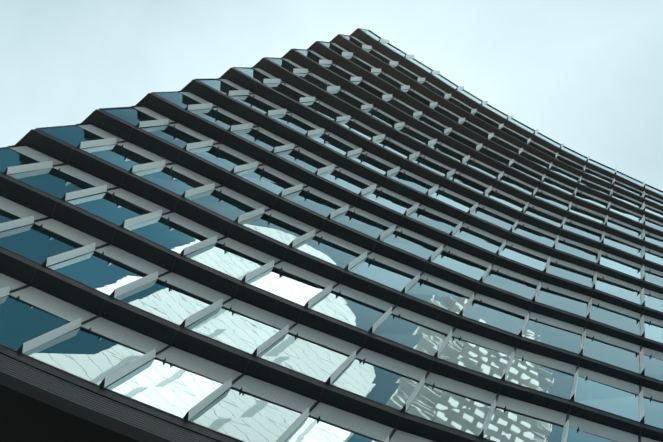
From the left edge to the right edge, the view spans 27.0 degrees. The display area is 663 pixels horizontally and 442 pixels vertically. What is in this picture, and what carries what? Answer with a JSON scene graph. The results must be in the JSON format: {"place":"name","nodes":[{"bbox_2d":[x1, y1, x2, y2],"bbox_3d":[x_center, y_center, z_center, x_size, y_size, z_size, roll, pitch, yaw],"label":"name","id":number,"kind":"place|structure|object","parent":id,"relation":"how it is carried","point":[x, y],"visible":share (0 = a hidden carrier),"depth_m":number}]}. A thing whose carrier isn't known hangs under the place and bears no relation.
{"place":"outdoors","nodes":[
{"label":"outdoors","id":0,"kind":"place"},
{"bbox_2d":[0,371,172,441],"bbox_3d":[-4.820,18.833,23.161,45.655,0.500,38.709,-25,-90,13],"label":"soffit","id":1,"kind":"structure","parent":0,"point":[30,412],"depth_m":21.21},
{"bbox_2d":[0,354,217,441],"bbox_3d":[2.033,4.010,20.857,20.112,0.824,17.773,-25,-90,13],"label":"tower plant louvres","id":2,"kind":"object","parent":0,"point":[87,399],"visible":0.79,"depth_m":22.02},
{"bbox_2d":[0,39,644,441],"bbox_3d":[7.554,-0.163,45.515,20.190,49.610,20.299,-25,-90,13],"label":"vertical fins","id":3,"kind":"object","parent":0,"point":[136,363],"visible":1,"depth_m":32.81},
{"bbox_2d":[0,28,662,441],"bbox_3d":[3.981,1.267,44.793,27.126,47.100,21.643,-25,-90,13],"label":"floor ledges","id":4,"kind":"object","parent":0,"point":[54,284],"visible":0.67,"depth_m":37.06},
{"bbox_2d":[0,36,662,441],"bbox_3d":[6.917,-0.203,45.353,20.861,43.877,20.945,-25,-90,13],"label":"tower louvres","id":5,"kind":"object","parent":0,"point":[192,362],"visible":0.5,"depth_m":32.91},
{"bbox_2d":[0,28,662,441],"bbox_3d":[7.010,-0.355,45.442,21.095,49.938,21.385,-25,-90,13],"label":"window frames","id":6,"kind":"structure","parent":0,"point":[402,410],"depth_m":35.35},
{"bbox_2d":[0,35,662,441],"bbox_3d":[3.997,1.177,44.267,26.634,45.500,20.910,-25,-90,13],"label":"window glass","id":7,"kind":"object","parent":6,"relation":"in","point":[156,383],"visible":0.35,"depth_m":31.78},
{"bbox_2d":[0,0,662,194],"label":"sky","id":8,"kind":"structure","parent":0,"point":[587,75]},
{"bbox_2d":[362,29,662,194],"bbox_3d":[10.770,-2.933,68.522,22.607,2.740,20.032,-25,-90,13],"label":"tower parapet glass","id":9,"kind":"object","parent":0,"point":[517,121],"visible":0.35,"depth_m":68.67}
]}

